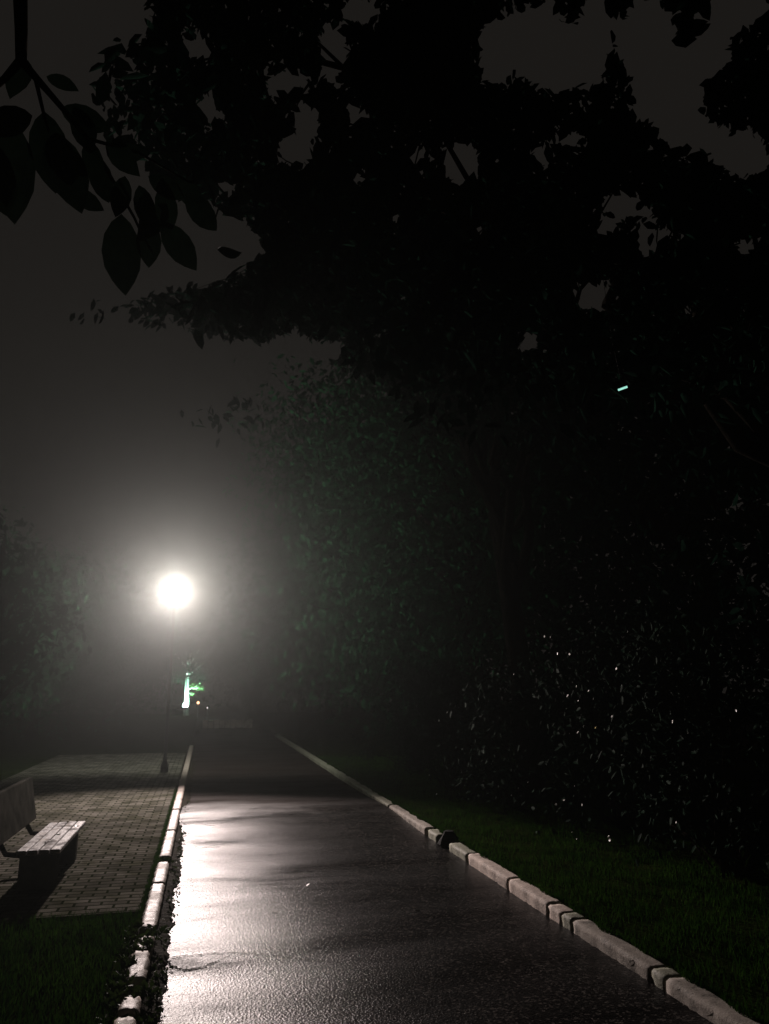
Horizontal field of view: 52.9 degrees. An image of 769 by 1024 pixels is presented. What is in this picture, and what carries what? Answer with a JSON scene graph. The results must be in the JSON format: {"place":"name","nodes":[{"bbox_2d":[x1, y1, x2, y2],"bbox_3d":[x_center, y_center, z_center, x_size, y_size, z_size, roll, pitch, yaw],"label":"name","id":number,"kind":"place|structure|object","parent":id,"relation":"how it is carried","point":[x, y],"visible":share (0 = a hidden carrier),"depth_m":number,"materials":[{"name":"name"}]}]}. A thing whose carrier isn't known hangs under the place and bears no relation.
{"place":"outdoors","nodes":[
{"label":"outdoors","id":0,"kind":"place"},
{"bbox_2d":[0,753,185,925],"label":"pavement","id":1,"kind":"structure","parent":0,"point":[118,804],"depth_m":9.31,"materials":[{"name":"brick"}]},
{"bbox_2d":[0,777,85,889],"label":"park bench","id":2,"kind":"object","parent":1,"relation":"on","point":[40,859],"visible":1,"depth_m":6.68,"materials":[{"name":"brown wood"}]},
{"bbox_2d":[0,713,198,1023],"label":"verge","id":3,"kind":"structure","parent":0,"point":[143,733],"depth_m":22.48,"materials":[{"name":"green plant"}]},
{"bbox_2d":[160,585,182,771],"bbox_3d":[-4.469,3.455,16.124,0.323,3.905,0.291,3,-13,-12],"label":"street lamp","id":4,"kind":"object","parent":3,"relation":"on","point":[174,592],"visible":1,"depth_m":16.07,"materials":[{"name":"metal"}]},
{"bbox_2d":[0,703,768,755],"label":"ground","id":5,"kind":"structure","parent":0,"point":[223,712],"depth_m":63.97,"materials":[{"name":"soil"}]},
{"bbox_2d":[0,509,91,702],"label":"young tree","id":6,"kind":"object","parent":5,"relation":"on","point":[9,659],"visible":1,"depth_m":10.34,"materials":[{"name":"green plant"}]},
{"bbox_2d":[0,506,133,732],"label":"broad tree","id":7,"kind":"object","parent":5,"relation":"on","point":[26,698],"visible":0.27,"depth_m":17.80,"materials":[{"name":"green plant"}]},
{"bbox_2d":[0,534,161,739],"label":"broad tree","id":8,"kind":"object","parent":5,"relation":"on","point":[97,612],"visible":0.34,"depth_m":26.52,"materials":[{"name":"green plant"}]},
{"bbox_2d":[25,600,165,713],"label":"distant tree","id":9,"kind":"object","parent":5,"relation":"on","point":[119,698],"depth_m":60.78,"materials":[{"name":"green plant"}]},
{"bbox_2d":[0,0,241,295],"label":"broadleaf tree","id":10,"kind":"object","parent":5,"relation":"on","point":[56,161],"visible":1,"depth_m":2.46,"materials":[{"name":"green plant"}]},
{"bbox_2d":[114,1016,135,1023],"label":"kerb stone","id":11,"kind":"object","parent":5,"relation":"on","point":[128,1020],"visible":1,"depth_m":3.82,"materials":[{"name":"concrete"}]},
{"bbox_2d":[48,575,205,724],"bbox_3d":[-13.455,6.884,38.222,8.962,7.316,8.904,3,-13,-12],"label":"broad tree","id":12,"kind":"object","parent":5,"relation":"on","point":[154,665],"visible":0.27,"depth_m":37.77,"materials":[{"name":"green plant"}]},
{"bbox_2d":[115,996,142,1023],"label":"kerb stone","id":13,"kind":"object","parent":5,"relation":"on","point":[131,1005],"visible":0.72,"depth_m":4.00,"materials":[{"name":"concrete"}]},
{"bbox_2d":[125,951,150,996],"bbox_3d":[-1.474,2.790,4.603,0.141,0.203,0.462,3,-13,-12],"label":"kerb stone","id":14,"kind":"object","parent":5,"relation":"on","point":[141,966],"visible":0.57,"depth_m":4.57,"materials":[{"name":"concrete"}]},
{"bbox_2d":[133,935,154,959],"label":"weeds","id":15,"kind":"object","parent":5,"relation":"on","point":[146,949],"visible":0.19,"depth_m":5.00,"materials":[{"name":"plant"}]},
{"bbox_2d":[108,746,188,1023],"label":"soil bed","id":16,"kind":"object","parent":5,"relation":"on","point":[115,1009],"visible":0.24,"depth_m":5.14,"materials":[{"name":"brown soil"}]},
{"bbox_2d":[135,788,177,919],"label":"grass","id":17,"kind":"structure","parent":16,"relation":"on","point":[156,857],"depth_m":7.37,"materials":[{"name":"green plant"}]},
{"bbox_2d":[140,883,164,933],"bbox_3d":[-1.780,3.095,5.925,0.126,0.187,1.283,3,-13,-12],"label":"kerb stone","id":18,"kind":"object","parent":5,"relation":"on","point":[151,915],"visible":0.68,"depth_m":5.86,"materials":[{"name":"concrete"}]},
{"bbox_2d":[152,862,168,885],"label":"kerb stone","id":19,"kind":"object","parent":5,"relation":"on","point":[161,872],"visible":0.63,"depth_m":6.93,"materials":[{"name":"concrete"}]},
{"bbox_2d":[159,831,175,861],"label":"kerb stone","id":20,"kind":"object","parent":5,"relation":"on","point":[167,847],"visible":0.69,"depth_m":8.16,"materials":[{"name":"concrete"}]},
{"bbox_2d":[166,810,179,832],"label":"kerb stone","id":21,"kind":"object","parent":5,"relation":"on","point":[173,821],"visible":0.66,"depth_m":9.66,"materials":[{"name":"concrete"}]},
{"bbox_2d":[172,799,181,810],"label":"kerb stone","id":22,"kind":"object","parent":5,"relation":"on","point":[177,805],"visible":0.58,"depth_m":11.07,"materials":[{"name":"concrete"}]},
{"bbox_2d":[175,791,183,801],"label":"kerb stone","id":23,"kind":"object","parent":5,"relation":"on","point":[179,794],"visible":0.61,"depth_m":12.03,"materials":[{"name":"concrete"}]},
{"bbox_2d":[177,784,184,791],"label":"kerb stone","id":24,"kind":"object","parent":5,"relation":"on","point":[181,787],"visible":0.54,"depth_m":13.01,"materials":[{"name":"concrete"}]},
{"bbox_2d":[179,778,186,786],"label":"kerb stone","id":25,"kind":"object","parent":5,"relation":"on","point":[183,780],"visible":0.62,"depth_m":13.92,"materials":[{"name":"concrete"}]},
{"bbox_2d":[181,772,187,777],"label":"kerb stone","id":26,"kind":"object","parent":5,"relation":"on","point":[184,774],"visible":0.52,"depth_m":15.01,"materials":[{"name":"concrete"}]},
{"bbox_2d":[182,702,187,710],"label":"ground spotlight","id":27,"kind":"object","parent":5,"relation":"on","point":[183,705],"visible":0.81,"depth_m":51.67,"materials":[{"name":"metal"}]},
{"bbox_2d":[184,673,187,715],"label":"garden lamp","id":28,"kind":"object","parent":5,"relation":"on","point":[185,695],"visible":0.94,"depth_m":51.02,"materials":[{"name":"metal"}]},
{"bbox_2d":[171,640,210,715],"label":"lit tree","id":29,"kind":"object","parent":5,"relation":"on","point":[198,654],"visible":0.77,"depth_m":53.11,"materials":[{"name":"green plant"}]},
{"bbox_2d":[202,719,251,727],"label":"wall","id":30,"kind":"structure","parent":5,"relation":"on","point":[227,724],"depth_m":36.59,"materials":[{"name":"concrete"}]},
{"bbox_2d":[182,599,316,712],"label":"distant tree","id":31,"kind":"object","parent":5,"relation":"on","point":[227,665],"visible":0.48,"depth_m":64.17,"materials":[{"name":"green plant"}]},
{"bbox_2d":[226,546,367,720],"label":"broad tree","id":32,"kind":"object","parent":5,"relation":"on","point":[328,713],"visible":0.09,"depth_m":41.40,"materials":[{"name":"green plant"}]},
{"bbox_2d":[304,752,312,757],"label":"kerb stone","id":33,"kind":"object","parent":5,"relation":"on","point":[306,754],"visible":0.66,"depth_m":20.22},
{"bbox_2d":[309,755,317,761],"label":"kerb stone","id":34,"kind":"object","parent":5,"relation":"on","point":[312,757],"visible":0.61,"depth_m":19.28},
{"bbox_2d":[314,758,323,765],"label":"kerb stone","id":35,"kind":"object","parent":5,"relation":"on","point":[317,761],"visible":0.57,"depth_m":18.28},
{"bbox_2d":[320,762,330,769],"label":"kerb stone","id":36,"kind":"object","parent":5,"relation":"on","point":[323,764],"visible":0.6,"depth_m":17.42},
{"bbox_2d":[326,766,337,774],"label":"kerb stone","id":37,"kind":"object","parent":5,"relation":"on","point":[331,769],"visible":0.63,"depth_m":16.37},
{"bbox_2d":[334,771,345,779],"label":"kerb stone","id":38,"kind":"object","parent":5,"relation":"on","point":[338,774],"visible":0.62,"depth_m":15.38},
{"bbox_2d":[289,631,403,711],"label":"distant tree","id":39,"kind":"object","parent":5,"relation":"on","point":[343,694],"depth_m":62.81,"materials":[{"name":"green plant"}]},
{"bbox_2d":[215,418,478,729],"bbox_3d":[-1.075,2.862,33.406,12.379,12.987,13.279,3,-13,-12],"label":"broad tree","id":40,"kind":"object","parent":5,"relation":"on","point":[294,656],"visible":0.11,"depth_m":32.68,"materials":[{"name":"green plant"}]},
{"bbox_2d":[342,776,355,785],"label":"kerb stone","id":41,"kind":"object","parent":5,"relation":"on","point":[347,780],"visible":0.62,"depth_m":14.50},
{"bbox_2d":[351,781,367,792],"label":"kerb stone","id":42,"kind":"object","parent":5,"relation":"on","point":[356,785],"visible":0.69,"depth_m":13.53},
{"bbox_2d":[361,788,379,798],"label":"kerb stone","id":43,"kind":"object","parent":5,"relation":"on","point":[368,792],"visible":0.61,"depth_m":12.60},
{"bbox_2d":[374,796,392,806],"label":"kerb stone","id":44,"kind":"object","parent":5,"relation":"on","point":[384,801],"visible":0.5,"depth_m":11.67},
{"bbox_2d":[218,336,585,744],"bbox_3d":[0.645,0.615,25.534,11.933,13.823,12.061,3,-13,-12],"label":"broad tree","id":45,"kind":"object","parent":5,"relation":"on","point":[292,595],"visible":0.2,"depth_m":23.70,"materials":[{"name":"green plant"}]},
{"bbox_2d":[389,805,435,834],"bbox_3d":[0.341,4.099,10.239,0.157,0.167,1.934,3,-13,-12],"label":"kerb stone","id":46,"kind":"object","parent":5,"relation":"on","point":[422,826],"visible":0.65,"depth_m":9.95,"materials":[{"name":"concrete"}]},
{"bbox_2d":[69,108,768,803],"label":"leaning tree","id":47,"kind":"object","parent":5,"relation":"on","point":[511,566],"visible":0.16,"depth_m":10.05,"materials":[{"name":"green plant"}]},
{"bbox_2d":[89,0,768,481],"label":"spreading tree","id":48,"kind":"object","parent":5,"relation":"on","point":[411,74],"visible":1,"depth_m":4.43,"materials":[{"name":"green plant"}]},
{"bbox_2d":[597,239,628,390],"bbox_3d":[1.182,-1.073,4.100,0.054,1.013,0.276,1,-13,-5],"label":"swing","id":49,"kind":"object","parent":48,"relation":"hanging from","point":[622,388],"visible":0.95,"depth_m":4.02,"materials":[{"name":"white"}]},
{"bbox_2d":[428,829,441,842],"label":"kerb stone","id":50,"kind":"object","parent":5,"relation":"on","point":[435,835],"visible":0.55,"depth_m":9.00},
{"bbox_2d":[449,843,475,862],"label":"kerb stone","id":51,"kind":"object","parent":5,"relation":"on","point":[461,851],"visible":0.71,"depth_m":8.09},
{"bbox_2d":[242,300,729,767],"bbox_3d":[2.228,0.075,18.150,10.412,11.568,11.204,3,-13,-12],"label":"broad tree","id":52,"kind":"object","parent":5,"relation":"on","point":[473,594],"visible":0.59,"depth_m":16.34,"materials":[{"name":"green plant"}]},
{"bbox_2d":[468,853,519,889],"bbox_3d":[1.026,3.416,7.291,0.155,0.175,1.073,3,-13,-12],"label":"kerb stone","id":53,"kind":"object","parent":5,"relation":"on","point":[498,874],"visible":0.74,"depth_m":7.20,"materials":[{"name":"concrete"}]},
{"bbox_2d":[509,879,562,916],"bbox_3d":[1.238,3.204,6.373,0.156,0.175,0.804,3,-13,-12],"label":"kerb stone","id":54,"kind":"object","parent":5,"relation":"on","point":[534,897],"visible":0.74,"depth_m":6.32,"materials":[{"name":"concrete"}]},
{"bbox_2d":[548,904,574,924],"bbox_3d":[1.355,3.093,5.869,0.155,0.166,0.228,3,-13,-12],"label":"kerb stone","id":55,"kind":"object","parent":5,"relation":"on","point":[557,912],"visible":0.52,"depth_m":5.86,"materials":[{"name":"concrete"}]},
{"bbox_2d":[562,912,586,931],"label":"kerb stone","id":56,"kind":"object","parent":5,"relation":"on","point":[568,919],"visible":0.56,"depth_m":5.66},
{"bbox_2d":[573,919,667,981],"bbox_3d":[1.535,2.915,5.096,0.155,0.167,1.017,3,-13,-12],"label":"kerb stone","id":57,"kind":"object","parent":5,"relation":"on","point":[633,958],"visible":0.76,"depth_m":5.02,"materials":[{"name":"concrete"}]},
{"bbox_2d":[652,968,681,991],"bbox_3d":[1.669,2.785,4.533,0.145,0.167,0.148,3,-13,-12],"label":"kerb stone","id":58,"kind":"object","parent":5,"relation":"on","point":[661,977],"visible":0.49,"depth_m":4.52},
{"bbox_2d":[666,977,761,1023],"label":"kerb stone","id":59,"kind":"object","parent":5,"relation":"on","point":[708,1005],"visible":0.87,"depth_m":4.15,"materials":[{"name":"concrete"}]},
{"bbox_2d":[0,0,768,704],"label":"sky","id":60,"kind":"structure","parent":0,"point":[96,443],"materials":[{"name":"black"}]},
{"bbox_2d":[157,733,713,1023],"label":"road","id":61,"kind":"structure","parent":0,"point":[272,823],"depth_m":5.69,"materials":[{"name":"grey asphalt"}]},
{"bbox_2d":[96,801,189,1023],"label":"weeds","id":62,"kind":"object","parent":61,"relation":"on","point":[113,992],"visible":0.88,"depth_m":4.56,"materials":[{"name":"green plant"}]},
{"bbox_2d":[137,762,194,1023],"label":"gutter soil","id":63,"kind":"structure","parent":61,"relation":"on","point":[161,951],"depth_m":5.76,"materials":[{"name":"brown soil"}]},
{"bbox_2d":[174,955,229,970],"bbox_3d":[-1.138,2.873,4.929,0.414,0.002,0.138,9,-16,-34],"label":"road crack","id":64,"kind":"object","parent":61,"relation":"on","point":[199,966],"visible":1,"depth_m":4.85,"materials":[{"name":"asphalt"}]},
{"bbox_2d":[172,952,331,961],"bbox_3d":[-0.793,2.907,5.060,1.184,0.008,0.140,-1,-13,4],"label":"road crack","id":65,"kind":"object","parent":61,"relation":"on","point":[235,952],"visible":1,"depth_m":5.09,"materials":[{"name":"asphalt"}]},
{"bbox_2d":[244,712,768,1023],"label":"verge","id":66,"kind":"structure","parent":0,"point":[313,733],"depth_m":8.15,"materials":[{"name":"green plant"}]},
{"bbox_2d":[437,830,458,847],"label":"rock","id":67,"kind":"object","parent":66,"relation":"on","point":[448,837],"visible":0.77,"depth_m":8.57,"materials":[{"name":"black stone"}]},
{"bbox_2d":[392,653,515,794],"bbox_3d":[1.195,3.562,13.074,2.143,2.314,2.327,0,-13,1],"label":"flowering shrub","id":68,"kind":"object","parent":66,"relation":"on","point":[438,709],"visible":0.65,"depth_m":12.80,"materials":[{"name":"green plant"}]},
{"bbox_2d":[432,635,598,814],"bbox_3d":[1.869,3.020,10.946,2.326,2.412,2.352,3,-13,-12],"label":"flowering shrub","id":69,"kind":"object","parent":66,"relation":"on","point":[483,718],"visible":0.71,"depth_m":10.59,"materials":[{"name":"green plant"}]},
{"bbox_2d":[513,569,741,841],"bbox_3d":[2.868,2.303,9.419,2.614,3.126,2.570,-4,-14,18],"label":"flowering shrub","id":70,"kind":"object","parent":66,"relation":"on","point":[626,822],"visible":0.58,"depth_m":9.09,"materials":[{"name":"green plant"}]},
{"bbox_2d":[571,599,768,885],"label":"flowering shrub","id":71,"kind":"object","parent":66,"relation":"on","point":[723,858],"visible":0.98,"depth_m":7.14,"materials":[{"name":"green plant"}]}
]}

